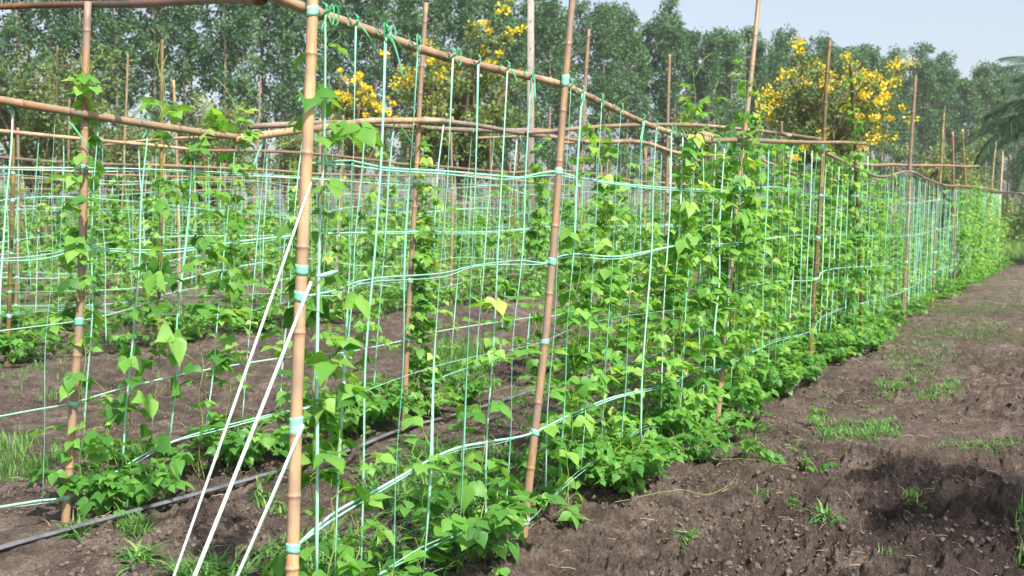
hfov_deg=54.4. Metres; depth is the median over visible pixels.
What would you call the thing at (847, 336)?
bean vine
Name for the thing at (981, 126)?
tall tree
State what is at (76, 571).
soil clods
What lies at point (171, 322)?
bean plant
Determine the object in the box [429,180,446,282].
bean vine
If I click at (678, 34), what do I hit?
tall tree
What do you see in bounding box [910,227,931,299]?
bean vine
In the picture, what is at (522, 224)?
bean vine
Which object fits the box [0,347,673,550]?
irrigation hose
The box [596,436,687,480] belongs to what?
bean plant
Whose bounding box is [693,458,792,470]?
runner stem
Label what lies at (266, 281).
bean vine
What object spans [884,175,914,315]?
bean vine
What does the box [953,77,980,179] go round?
tall tree
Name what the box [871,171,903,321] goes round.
bean vine
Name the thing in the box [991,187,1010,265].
bean vine
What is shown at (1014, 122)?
palm tree
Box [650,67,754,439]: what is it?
bean vine
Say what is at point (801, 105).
flowering tree
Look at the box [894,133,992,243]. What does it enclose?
tree
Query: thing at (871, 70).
tall tree
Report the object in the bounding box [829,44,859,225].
tall tree
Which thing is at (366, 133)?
bean vine
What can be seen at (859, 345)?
bean plant
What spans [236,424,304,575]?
guy tape
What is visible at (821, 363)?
bean plant
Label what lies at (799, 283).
bean vine
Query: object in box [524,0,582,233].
tall tree
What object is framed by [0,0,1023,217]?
sky
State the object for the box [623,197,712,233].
shrub
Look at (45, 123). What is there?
olive tree
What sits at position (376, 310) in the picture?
bean vine
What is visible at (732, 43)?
tall tree
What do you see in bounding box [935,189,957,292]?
bean vine
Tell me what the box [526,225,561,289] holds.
bean vine
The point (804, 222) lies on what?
shrub
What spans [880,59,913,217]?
tall tree
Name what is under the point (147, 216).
bean vine
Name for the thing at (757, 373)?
bean vine
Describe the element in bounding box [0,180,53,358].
bean vine
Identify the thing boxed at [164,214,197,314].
bean vine
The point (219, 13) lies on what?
tall tree
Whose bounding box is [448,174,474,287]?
bean vine
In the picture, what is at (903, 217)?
bean vine
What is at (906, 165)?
cross pole
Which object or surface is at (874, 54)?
tall tree
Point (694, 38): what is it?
tall tree
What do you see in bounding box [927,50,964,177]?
tall tree
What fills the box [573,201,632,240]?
shrub
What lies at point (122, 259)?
bean vine
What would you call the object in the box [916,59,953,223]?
tall tree
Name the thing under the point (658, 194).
bean vine
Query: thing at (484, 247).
bean vine
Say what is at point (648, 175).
bean vine
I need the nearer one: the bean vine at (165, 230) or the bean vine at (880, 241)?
the bean vine at (880, 241)
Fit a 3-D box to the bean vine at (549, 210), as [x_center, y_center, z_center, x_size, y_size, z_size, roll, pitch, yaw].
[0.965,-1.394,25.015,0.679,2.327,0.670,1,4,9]
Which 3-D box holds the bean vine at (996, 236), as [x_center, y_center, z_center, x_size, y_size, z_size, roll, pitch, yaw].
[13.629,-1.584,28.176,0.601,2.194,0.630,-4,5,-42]
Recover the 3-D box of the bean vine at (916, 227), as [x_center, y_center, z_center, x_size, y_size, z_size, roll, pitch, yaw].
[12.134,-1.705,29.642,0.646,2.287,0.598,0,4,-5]
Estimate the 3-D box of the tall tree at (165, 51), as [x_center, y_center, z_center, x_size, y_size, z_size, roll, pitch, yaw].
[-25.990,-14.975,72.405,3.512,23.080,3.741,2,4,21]
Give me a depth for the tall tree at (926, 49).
115.76 m
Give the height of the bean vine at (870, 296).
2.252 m
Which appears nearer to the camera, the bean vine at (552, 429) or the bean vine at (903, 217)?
the bean vine at (552, 429)
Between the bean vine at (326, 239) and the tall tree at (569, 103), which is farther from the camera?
the tall tree at (569, 103)
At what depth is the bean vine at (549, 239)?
24.49 m
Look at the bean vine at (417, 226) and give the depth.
16.35 m
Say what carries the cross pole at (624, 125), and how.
attached to the bean trellis at (86, 113)
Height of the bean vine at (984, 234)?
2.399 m
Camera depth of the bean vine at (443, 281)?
16.97 m
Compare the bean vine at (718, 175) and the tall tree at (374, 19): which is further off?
the tall tree at (374, 19)
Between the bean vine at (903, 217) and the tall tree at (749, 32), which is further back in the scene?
the tall tree at (749, 32)
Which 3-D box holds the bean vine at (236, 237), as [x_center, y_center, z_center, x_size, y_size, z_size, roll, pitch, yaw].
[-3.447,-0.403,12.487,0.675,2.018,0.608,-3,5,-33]
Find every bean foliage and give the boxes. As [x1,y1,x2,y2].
[0,186,551,289]
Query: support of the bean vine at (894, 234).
on the ground at (636, 548)
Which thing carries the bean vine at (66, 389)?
on the ground at (636, 548)
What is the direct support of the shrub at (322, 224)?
on the ground at (636, 548)
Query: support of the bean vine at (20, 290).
on the ground at (636, 548)
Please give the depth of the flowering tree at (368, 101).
32.57 m
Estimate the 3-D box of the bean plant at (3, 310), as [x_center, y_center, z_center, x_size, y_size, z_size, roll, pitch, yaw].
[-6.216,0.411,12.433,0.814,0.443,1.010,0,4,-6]
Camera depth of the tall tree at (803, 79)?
102.78 m
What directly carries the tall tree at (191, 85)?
on the ground at (636, 548)
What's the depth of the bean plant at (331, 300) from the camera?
14.08 m
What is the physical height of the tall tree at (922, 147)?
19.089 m
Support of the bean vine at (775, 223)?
on the ground at (636, 548)
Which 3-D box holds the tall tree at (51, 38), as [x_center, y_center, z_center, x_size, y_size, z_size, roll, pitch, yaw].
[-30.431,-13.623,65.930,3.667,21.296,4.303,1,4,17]
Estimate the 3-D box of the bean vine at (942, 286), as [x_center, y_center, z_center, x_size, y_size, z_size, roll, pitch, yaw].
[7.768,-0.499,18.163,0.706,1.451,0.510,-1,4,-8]
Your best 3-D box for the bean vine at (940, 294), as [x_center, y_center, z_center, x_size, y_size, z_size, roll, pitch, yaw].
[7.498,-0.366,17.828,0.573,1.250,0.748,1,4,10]
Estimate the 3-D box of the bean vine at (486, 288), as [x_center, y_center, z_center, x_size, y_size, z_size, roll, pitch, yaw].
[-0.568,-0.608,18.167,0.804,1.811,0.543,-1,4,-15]
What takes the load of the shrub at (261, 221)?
on the ground at (636, 548)
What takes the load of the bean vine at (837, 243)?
on the ground at (636, 548)
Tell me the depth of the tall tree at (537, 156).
89.71 m
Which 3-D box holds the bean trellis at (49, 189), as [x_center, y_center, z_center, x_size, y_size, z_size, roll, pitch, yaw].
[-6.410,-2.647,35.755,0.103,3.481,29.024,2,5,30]
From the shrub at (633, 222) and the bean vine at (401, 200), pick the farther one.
the shrub at (633, 222)
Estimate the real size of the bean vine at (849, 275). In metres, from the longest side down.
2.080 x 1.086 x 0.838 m
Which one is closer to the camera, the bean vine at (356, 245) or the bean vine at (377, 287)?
the bean vine at (377, 287)
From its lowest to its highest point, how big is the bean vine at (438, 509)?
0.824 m
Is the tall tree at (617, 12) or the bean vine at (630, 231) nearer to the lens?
the bean vine at (630, 231)
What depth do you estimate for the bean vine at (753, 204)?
7.44 m
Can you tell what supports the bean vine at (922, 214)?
on the ground at (636, 548)
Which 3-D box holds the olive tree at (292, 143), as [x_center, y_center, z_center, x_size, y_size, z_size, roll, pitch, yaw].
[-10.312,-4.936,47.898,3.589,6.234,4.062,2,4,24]
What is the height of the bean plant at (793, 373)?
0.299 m
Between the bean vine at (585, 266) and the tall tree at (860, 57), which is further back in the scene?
the tall tree at (860, 57)
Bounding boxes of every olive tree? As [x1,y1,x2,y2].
[0,43,140,253]
[92,103,179,243]
[150,94,263,250]
[263,128,347,217]
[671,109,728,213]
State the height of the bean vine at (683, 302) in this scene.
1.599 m
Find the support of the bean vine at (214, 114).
on the ground at (636, 548)
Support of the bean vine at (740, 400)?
on the ground at (636, 548)
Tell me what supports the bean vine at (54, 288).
on the ground at (636, 548)
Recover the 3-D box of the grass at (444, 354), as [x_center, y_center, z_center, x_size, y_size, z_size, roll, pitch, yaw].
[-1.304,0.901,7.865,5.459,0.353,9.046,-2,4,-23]
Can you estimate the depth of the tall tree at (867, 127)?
109.61 m
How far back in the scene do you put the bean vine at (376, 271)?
18.67 m
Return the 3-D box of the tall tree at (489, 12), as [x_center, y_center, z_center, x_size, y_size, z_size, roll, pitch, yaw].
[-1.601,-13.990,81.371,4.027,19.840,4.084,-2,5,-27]
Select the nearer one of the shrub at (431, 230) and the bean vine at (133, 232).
the bean vine at (133, 232)
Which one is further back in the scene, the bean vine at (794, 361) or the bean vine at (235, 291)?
the bean vine at (794, 361)
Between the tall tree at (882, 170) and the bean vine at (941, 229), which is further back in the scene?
the tall tree at (882, 170)
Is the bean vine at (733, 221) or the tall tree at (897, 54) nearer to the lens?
the bean vine at (733, 221)
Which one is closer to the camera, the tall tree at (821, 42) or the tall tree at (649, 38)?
the tall tree at (649, 38)
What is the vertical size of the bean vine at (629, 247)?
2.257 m
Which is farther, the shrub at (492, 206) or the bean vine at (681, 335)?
the shrub at (492, 206)
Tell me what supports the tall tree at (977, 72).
on the ground at (636, 548)
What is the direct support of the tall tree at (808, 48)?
on the ground at (636, 548)
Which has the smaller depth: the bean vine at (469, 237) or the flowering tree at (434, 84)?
the bean vine at (469, 237)
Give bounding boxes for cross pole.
[0,0,267,9]
[104,136,221,145]
[247,120,545,132]
[475,135,586,139]
[524,122,821,140]
[851,162,979,167]
[990,191,1023,194]
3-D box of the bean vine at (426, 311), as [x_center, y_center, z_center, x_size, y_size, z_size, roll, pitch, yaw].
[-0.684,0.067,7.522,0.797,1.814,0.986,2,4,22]
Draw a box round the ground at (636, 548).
[0,218,1023,575]
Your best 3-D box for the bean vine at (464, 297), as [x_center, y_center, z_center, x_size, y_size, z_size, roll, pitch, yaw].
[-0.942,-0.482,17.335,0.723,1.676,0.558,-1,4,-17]
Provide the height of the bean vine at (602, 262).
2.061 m
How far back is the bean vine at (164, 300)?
14.33 m
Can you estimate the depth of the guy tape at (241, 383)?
3.06 m
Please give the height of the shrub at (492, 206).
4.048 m
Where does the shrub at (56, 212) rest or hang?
on the ground at (636, 548)
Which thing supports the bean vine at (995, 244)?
on the ground at (636, 548)
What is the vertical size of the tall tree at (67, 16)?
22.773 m
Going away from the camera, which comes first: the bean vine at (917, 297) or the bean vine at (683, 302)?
the bean vine at (683, 302)
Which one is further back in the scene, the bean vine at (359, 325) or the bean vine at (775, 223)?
the bean vine at (775, 223)
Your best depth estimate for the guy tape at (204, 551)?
3.09 m
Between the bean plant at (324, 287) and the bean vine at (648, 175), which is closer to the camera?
the bean vine at (648, 175)
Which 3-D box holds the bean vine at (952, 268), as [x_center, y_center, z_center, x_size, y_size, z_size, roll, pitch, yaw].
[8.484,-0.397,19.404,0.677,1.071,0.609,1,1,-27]
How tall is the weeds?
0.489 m
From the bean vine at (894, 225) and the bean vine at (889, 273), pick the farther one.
the bean vine at (894, 225)
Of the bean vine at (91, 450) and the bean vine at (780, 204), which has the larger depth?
the bean vine at (780, 204)
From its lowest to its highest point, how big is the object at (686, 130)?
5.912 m
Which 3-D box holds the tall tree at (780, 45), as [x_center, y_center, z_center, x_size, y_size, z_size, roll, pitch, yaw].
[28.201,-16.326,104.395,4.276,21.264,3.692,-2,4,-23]
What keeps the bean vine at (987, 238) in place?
on the ground at (636, 548)
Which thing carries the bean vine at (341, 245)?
on the ground at (636, 548)
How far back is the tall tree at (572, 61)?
91.32 m
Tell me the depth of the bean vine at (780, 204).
8.78 m
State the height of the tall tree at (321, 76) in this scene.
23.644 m
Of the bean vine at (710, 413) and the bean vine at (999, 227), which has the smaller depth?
the bean vine at (710, 413)
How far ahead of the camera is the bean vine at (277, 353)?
6.24 m
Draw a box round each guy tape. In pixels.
[173,182,311,575]
[193,281,311,575]
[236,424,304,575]
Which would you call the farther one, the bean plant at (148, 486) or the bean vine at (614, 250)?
the bean vine at (614, 250)
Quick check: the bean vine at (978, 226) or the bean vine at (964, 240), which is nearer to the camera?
the bean vine at (964, 240)
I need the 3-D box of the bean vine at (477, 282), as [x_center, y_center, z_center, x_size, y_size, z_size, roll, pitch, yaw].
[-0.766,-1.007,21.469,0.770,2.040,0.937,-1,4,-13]
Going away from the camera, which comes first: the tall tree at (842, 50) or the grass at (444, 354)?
the grass at (444, 354)
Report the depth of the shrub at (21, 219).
61.66 m
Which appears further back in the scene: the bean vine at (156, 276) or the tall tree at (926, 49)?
the tall tree at (926, 49)
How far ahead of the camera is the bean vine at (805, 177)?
9.57 m
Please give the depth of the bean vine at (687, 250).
6.27 m
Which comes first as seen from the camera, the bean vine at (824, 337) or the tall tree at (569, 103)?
the bean vine at (824, 337)
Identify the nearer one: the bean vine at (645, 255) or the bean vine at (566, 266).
the bean vine at (566, 266)
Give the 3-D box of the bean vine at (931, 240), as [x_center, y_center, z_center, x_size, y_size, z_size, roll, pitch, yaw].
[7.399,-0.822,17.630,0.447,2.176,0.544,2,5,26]
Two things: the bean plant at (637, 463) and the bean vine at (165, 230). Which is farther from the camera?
the bean vine at (165, 230)
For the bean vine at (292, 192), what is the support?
on the ground at (636, 548)
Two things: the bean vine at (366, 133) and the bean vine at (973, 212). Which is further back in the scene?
the bean vine at (973, 212)
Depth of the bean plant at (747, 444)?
6.08 m
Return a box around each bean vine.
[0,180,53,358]
[1,222,39,300]
[19,45,128,518]
[21,147,72,357]
[24,368,190,516]
[46,230,75,297]
[47,164,90,330]
[48,143,102,355]
[72,175,116,330]
[75,205,166,507]
[88,229,104,295]
[93,153,155,351]
[97,29,195,497]
[97,225,143,325]
[114,175,143,291]
[123,130,184,347]
[151,80,257,480]
[151,167,183,317]
[155,206,177,284]
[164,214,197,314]
[176,208,199,286]
[185,163,228,330]
[195,201,235,283]
[198,221,234,316]
[202,78,288,471]
[215,175,264,334]
[220,205,254,310]
[233,173,268,307]
[233,298,345,455]
[235,189,258,283]
[243,179,286,329]
[256,228,281,279]
[258,219,285,306]
[261,26,383,575]
[263,408,425,575]
[267,152,299,325]
[271,208,330,324]
[277,181,365,439]
[277,248,378,575]
[281,200,297,277]
[294,198,315,274]
[314,193,338,273]
[319,171,399,429]
[325,389,509,575]
[328,187,358,299]
[328,202,374,295]
[331,167,355,317]
[331,197,350,272]
[345,218,366,272]
[353,177,468,415]
[355,171,382,314]
[362,110,478,416]
[362,204,383,297]
[363,207,400,312]
[363,222,386,271]
[372,141,406,311]
[375,192,407,297]
[380,219,400,268]
[381,219,415,306]
[393,193,408,272]
[401,177,433,306]
[411,256,549,565]
[420,193,431,288]
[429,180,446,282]
[435,226,464,303]
[436,193,454,263]
[438,195,464,265]
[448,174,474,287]
[448,214,477,304]
[450,154,517,397]
[458,195,489,285]
[462,207,475,265]
[463,191,495,303]
[463,205,503,301]
[468,215,495,285]
[479,194,493,263]
[481,318,590,528]
[490,224,506,263]
[499,218,535,294]
[500,196,522,260]
[505,193,632,492]
[506,194,522,280]
[507,107,579,383]
[512,324,649,487]
[515,95,619,512]
[518,162,543,292]
[520,202,526,258]
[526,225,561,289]
[529,190,546,291]
[531,204,547,277]
[543,208,564,273]
[544,189,560,270]
[547,160,666,455]
[548,155,596,374]
[549,211,603,359]
[551,95,639,460]
[555,273,617,363]
[558,182,572,269]
[560,193,592,285]
[578,189,585,259]
[579,205,609,283]
[590,144,650,349]
[593,194,648,351]
[595,192,717,439]
[597,191,679,448]
[597,206,608,270]
[612,237,662,341]
[613,193,630,281]
[614,53,712,450]
[614,146,662,347]
[618,244,734,421]
[622,192,633,279]
[626,195,650,277]
[627,193,708,421]
[632,198,657,273]
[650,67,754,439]
[651,194,661,272]
[652,177,662,268]
[656,252,693,340]
[658,218,670,272]
[659,227,695,331]
[663,171,753,427]
[671,196,682,271]
[673,103,759,413]
[681,133,764,411]
[684,179,715,329]
[685,144,770,417]
[694,195,700,271]
[695,144,772,415]
[697,36,769,427]
[706,160,780,389]
[715,67,802,421]
[720,171,739,311]
[725,251,787,398]
[728,123,816,381]
[730,129,783,389]
[742,145,821,373]
[748,241,817,378]
[750,156,815,365]
[755,131,837,364]
[758,131,802,368]
[765,196,782,299]
[780,196,804,302]
[782,182,835,364]
[785,119,871,357]
[790,145,855,359]
[790,215,805,303]
[801,147,884,334]
[804,128,865,355]
[804,136,864,344]
[804,137,884,347]
[808,179,822,290]
[820,166,891,342]
[823,53,884,351]
[838,153,897,336]
[840,150,875,332]
[842,141,914,331]
[854,158,900,335]
[856,171,905,328]
[870,169,909,325]
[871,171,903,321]
[872,174,899,323]
[874,206,890,276]
[875,247,906,326]
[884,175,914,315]
[885,228,913,316]
[885,258,929,310]
[885,273,930,309]
[887,188,904,273]
[887,242,928,313]
[889,201,910,268]
[889,209,902,269]
[891,256,932,309]
[895,255,940,307]
[909,236,940,302]
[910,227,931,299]
[911,205,924,268]
[912,255,956,304]
[913,193,923,260]
[915,192,926,246]
[916,241,950,298]
[917,182,941,286]
[918,228,956,298]
[923,218,937,261]
[924,243,962,298]
[927,259,961,291]
[931,243,960,290]
[933,188,983,287]
[933,208,944,262]
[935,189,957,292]
[939,172,982,287]
[939,189,987,279]
[941,240,966,290]
[942,182,983,292]
[947,181,979,279]
[947,181,991,277]
[951,185,984,281]
[952,193,976,287]
[956,178,996,279]
[959,172,978,279]
[965,184,999,275]
[967,184,986,281]
[968,178,995,274]
[971,182,987,280]
[975,181,991,273]
[976,186,993,274]
[976,200,987,277]
[980,179,997,272]
[980,198,1003,275]
[982,200,1002,273]
[983,184,998,268]
[984,185,997,269]
[986,186,1012,264]
[986,188,1001,271]
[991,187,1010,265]
[991,196,1002,268]
[992,185,1005,260]
[993,194,1002,264]
[995,197,1006,264]
[998,189,1016,266]
[998,206,1008,267]
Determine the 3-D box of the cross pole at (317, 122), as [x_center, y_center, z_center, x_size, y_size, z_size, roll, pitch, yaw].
[-0.659,-1.232,7.656,0.069,0.084,3.782,-33,-9,30]
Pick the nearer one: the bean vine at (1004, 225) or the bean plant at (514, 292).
the bean plant at (514, 292)
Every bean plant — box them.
[0,302,56,335]
[0,327,58,363]
[59,452,184,510]
[146,314,214,340]
[184,412,288,468]
[224,301,284,332]
[304,387,403,435]
[312,285,337,300]
[325,294,345,323]
[333,379,419,426]
[387,477,568,563]
[430,287,454,307]
[439,369,501,404]
[490,266,522,280]
[490,279,530,298]
[508,262,539,279]
[536,271,567,290]
[568,428,680,491]
[568,448,663,495]
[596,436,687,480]
[650,420,733,464]
[740,439,785,463]
[750,360,822,395]
[787,498,801,506]
[795,457,836,473]
[799,358,828,381]
[807,406,830,425]
[814,337,861,362]
[835,331,885,352]
[856,332,898,350]
[864,318,901,332]
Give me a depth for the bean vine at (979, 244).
23.53 m
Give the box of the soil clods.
[0,317,1023,575]
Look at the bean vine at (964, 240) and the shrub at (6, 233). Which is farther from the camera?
the shrub at (6, 233)
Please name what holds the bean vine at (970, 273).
on the ground at (636, 548)
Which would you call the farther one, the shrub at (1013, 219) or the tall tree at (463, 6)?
the tall tree at (463, 6)
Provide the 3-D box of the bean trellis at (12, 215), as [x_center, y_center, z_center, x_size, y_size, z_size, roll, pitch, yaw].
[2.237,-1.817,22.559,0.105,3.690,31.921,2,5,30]
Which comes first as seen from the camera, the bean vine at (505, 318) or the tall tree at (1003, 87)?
the bean vine at (505, 318)
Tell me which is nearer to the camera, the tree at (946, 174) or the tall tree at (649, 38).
the tree at (946, 174)
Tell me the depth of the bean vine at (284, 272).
23.56 m
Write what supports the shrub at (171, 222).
on the ground at (636, 548)
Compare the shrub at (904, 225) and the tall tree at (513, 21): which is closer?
the shrub at (904, 225)
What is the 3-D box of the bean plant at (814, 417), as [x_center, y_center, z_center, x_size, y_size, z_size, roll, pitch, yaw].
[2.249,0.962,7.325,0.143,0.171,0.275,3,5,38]
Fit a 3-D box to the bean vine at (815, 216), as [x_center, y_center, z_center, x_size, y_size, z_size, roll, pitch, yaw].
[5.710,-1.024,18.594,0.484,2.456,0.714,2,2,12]
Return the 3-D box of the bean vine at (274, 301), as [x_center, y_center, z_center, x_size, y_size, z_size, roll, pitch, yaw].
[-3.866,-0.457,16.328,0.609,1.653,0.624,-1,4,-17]
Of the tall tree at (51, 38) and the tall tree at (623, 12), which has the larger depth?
the tall tree at (623, 12)
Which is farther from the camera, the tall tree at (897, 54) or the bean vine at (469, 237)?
the tall tree at (897, 54)
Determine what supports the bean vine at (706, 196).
on the ground at (636, 548)
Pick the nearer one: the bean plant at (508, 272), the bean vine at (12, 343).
the bean vine at (12, 343)
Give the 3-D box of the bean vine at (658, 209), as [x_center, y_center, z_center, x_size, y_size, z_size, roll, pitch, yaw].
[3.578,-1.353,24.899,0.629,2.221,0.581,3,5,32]
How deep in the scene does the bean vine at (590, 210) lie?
21.82 m
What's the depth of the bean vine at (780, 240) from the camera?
16.57 m
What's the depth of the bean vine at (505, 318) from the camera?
8.50 m
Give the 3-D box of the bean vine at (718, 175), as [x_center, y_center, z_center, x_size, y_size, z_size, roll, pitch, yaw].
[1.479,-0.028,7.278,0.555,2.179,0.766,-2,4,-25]
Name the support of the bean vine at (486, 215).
on the ground at (636, 548)
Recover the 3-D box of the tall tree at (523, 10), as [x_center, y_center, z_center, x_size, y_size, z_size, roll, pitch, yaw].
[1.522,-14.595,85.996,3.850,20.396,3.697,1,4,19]
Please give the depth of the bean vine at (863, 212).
11.77 m
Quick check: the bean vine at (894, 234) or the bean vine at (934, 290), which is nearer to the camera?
the bean vine at (934, 290)
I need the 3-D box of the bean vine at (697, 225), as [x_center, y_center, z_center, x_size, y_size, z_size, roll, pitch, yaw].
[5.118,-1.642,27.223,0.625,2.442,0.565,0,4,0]
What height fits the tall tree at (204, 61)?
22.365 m
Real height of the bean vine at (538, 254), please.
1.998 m
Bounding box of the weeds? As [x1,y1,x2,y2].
[0,256,1023,575]
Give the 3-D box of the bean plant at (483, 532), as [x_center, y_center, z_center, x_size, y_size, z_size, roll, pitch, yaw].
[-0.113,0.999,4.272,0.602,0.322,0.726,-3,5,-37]
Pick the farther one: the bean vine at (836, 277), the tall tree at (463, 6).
the tall tree at (463, 6)
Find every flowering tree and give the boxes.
[325,67,414,262]
[379,0,526,258]
[754,36,918,261]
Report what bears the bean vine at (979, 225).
on the ground at (636, 548)
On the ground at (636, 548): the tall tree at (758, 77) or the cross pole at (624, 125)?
the tall tree at (758, 77)
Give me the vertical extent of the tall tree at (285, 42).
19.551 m
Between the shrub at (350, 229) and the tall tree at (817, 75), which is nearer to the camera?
the shrub at (350, 229)
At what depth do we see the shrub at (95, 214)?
56.35 m
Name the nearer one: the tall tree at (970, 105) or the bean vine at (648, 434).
the bean vine at (648, 434)
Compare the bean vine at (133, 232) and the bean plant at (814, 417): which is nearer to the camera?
the bean plant at (814, 417)
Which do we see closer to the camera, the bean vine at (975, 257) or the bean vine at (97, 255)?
the bean vine at (97, 255)
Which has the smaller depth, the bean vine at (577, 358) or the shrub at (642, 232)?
the bean vine at (577, 358)
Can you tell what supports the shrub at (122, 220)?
on the ground at (636, 548)
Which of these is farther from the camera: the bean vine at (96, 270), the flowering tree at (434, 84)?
the flowering tree at (434, 84)
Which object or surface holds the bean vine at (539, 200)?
on the ground at (636, 548)
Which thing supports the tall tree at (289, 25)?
on the ground at (636, 548)
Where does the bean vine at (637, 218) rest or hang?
on the ground at (636, 548)
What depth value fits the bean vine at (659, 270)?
25.72 m
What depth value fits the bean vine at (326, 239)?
24.75 m
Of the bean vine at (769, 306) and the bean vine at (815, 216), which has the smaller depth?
the bean vine at (769, 306)
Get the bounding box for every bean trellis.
[0,1,947,522]
[0,39,781,364]
[0,54,619,293]
[0,80,714,336]
[0,99,592,281]
[0,154,522,267]
[270,0,1008,575]
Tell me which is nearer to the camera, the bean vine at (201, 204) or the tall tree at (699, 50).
the bean vine at (201, 204)
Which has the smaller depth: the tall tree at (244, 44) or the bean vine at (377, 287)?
the bean vine at (377, 287)
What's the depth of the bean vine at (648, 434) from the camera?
6.10 m
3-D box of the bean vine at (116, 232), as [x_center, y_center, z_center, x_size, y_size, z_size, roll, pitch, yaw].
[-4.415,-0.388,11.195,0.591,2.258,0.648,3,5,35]
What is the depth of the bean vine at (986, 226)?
21.48 m
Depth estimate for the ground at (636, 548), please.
6.15 m
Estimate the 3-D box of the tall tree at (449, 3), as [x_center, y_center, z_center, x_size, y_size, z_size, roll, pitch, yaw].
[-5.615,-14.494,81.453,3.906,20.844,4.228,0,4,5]
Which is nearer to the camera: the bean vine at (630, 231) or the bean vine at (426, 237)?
the bean vine at (630, 231)
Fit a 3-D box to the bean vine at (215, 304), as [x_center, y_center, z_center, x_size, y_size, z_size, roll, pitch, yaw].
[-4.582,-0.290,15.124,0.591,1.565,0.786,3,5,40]
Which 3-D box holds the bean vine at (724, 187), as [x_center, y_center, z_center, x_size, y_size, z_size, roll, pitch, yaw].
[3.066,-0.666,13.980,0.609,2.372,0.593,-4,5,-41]
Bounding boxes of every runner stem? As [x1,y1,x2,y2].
[616,477,735,501]
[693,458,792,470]
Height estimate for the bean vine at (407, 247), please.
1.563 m
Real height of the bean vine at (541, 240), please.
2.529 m
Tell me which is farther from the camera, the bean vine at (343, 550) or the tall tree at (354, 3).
the tall tree at (354, 3)
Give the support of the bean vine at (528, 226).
on the ground at (636, 548)
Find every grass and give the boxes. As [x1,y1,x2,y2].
[0,331,1023,565]
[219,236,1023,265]
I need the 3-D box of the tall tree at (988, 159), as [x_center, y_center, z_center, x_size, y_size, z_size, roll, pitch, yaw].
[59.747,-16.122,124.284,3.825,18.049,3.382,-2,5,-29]
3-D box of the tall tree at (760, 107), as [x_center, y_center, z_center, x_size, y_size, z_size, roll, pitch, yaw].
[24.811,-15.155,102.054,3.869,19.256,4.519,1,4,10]
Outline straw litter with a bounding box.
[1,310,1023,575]
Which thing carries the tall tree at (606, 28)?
on the ground at (636, 548)
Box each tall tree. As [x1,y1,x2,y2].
[0,0,50,239]
[0,0,60,238]
[0,10,14,163]
[20,0,73,238]
[37,1,83,195]
[44,0,114,174]
[67,0,114,223]
[91,0,146,238]
[92,0,149,176]
[117,6,187,229]
[129,7,179,173]
[154,5,213,237]
[156,4,216,215]
[187,4,256,237]
[200,4,258,208]
[212,4,267,234]
[240,2,279,218]
[256,0,306,223]
[265,6,305,140]
[282,0,330,222]
[304,0,347,209]
[317,0,358,223]
[335,0,380,190]
[350,0,401,212]
[365,0,404,234]
[380,0,426,213]
[385,0,428,210]
[410,0,458,228]
[426,0,464,231]
[444,0,484,185]
[449,0,491,220]
[473,0,515,211]
[480,0,526,233]
[494,0,524,199]
[498,19,544,193]
[512,0,549,189]
[516,0,551,208]
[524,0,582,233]
[534,3,581,192]
[540,14,580,206]
[560,0,598,228]
[570,0,620,196]
[584,2,627,193]
[589,0,634,178]
[602,2,639,203]
[612,9,652,231]
[617,28,658,210]
[630,21,664,206]
[643,7,684,217]
[648,0,688,200]
[648,18,696,201]
[675,30,703,146]
[677,27,710,133]
[691,34,725,207]
[693,27,730,210]
[707,26,731,203]
[710,28,747,189]
[716,30,748,176]
[732,25,767,174]
[740,39,774,224]
[740,45,769,196]
[753,50,789,204]
[764,28,795,207]
[764,48,791,188]
[768,23,796,199]
[786,34,814,213]
[791,50,820,213]
[806,59,831,204]
[809,30,835,218]
[812,42,840,186]
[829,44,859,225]
[833,46,849,209]
[846,46,877,178]
[847,57,869,194]
[851,44,873,225]
[860,43,889,209]
[869,55,901,197]
[872,57,902,219]
[880,44,921,219]
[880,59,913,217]
[890,73,920,211]
[902,40,940,228]
[907,59,949,221]
[909,73,928,193]
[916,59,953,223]
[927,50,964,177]
[931,79,960,182]
[940,67,965,224]
[948,77,986,195]
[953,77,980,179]
[966,59,996,184]
[972,62,1007,197]
[973,84,993,189]
[979,88,1007,203]
[987,82,1014,202]
[993,64,1017,193]
[1000,68,1023,229]
[1004,94,1023,214]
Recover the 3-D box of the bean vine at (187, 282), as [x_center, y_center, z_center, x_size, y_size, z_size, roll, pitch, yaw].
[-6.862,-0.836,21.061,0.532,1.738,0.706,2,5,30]
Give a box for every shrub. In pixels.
[0,192,35,239]
[0,219,78,245]
[0,222,9,240]
[22,192,112,242]
[71,200,145,244]
[95,200,176,244]
[107,180,262,245]
[218,203,284,244]
[278,208,371,242]
[340,212,381,241]
[365,209,429,238]
[401,213,471,243]
[408,217,493,244]
[454,186,569,241]
[483,185,596,240]
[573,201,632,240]
[586,200,656,244]
[620,213,671,245]
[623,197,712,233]
[781,203,837,237]
[888,209,930,241]
[897,205,952,238]
[930,197,1023,241]
[950,199,1023,238]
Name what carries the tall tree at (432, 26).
on the ground at (636, 548)
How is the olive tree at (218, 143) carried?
on the ground at (636, 548)
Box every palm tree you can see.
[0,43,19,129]
[947,56,1023,191]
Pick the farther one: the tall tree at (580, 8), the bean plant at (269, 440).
the tall tree at (580, 8)
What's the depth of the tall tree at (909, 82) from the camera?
113.78 m
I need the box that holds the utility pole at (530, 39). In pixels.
[526,0,533,274]
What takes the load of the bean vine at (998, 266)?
on the ground at (636, 548)

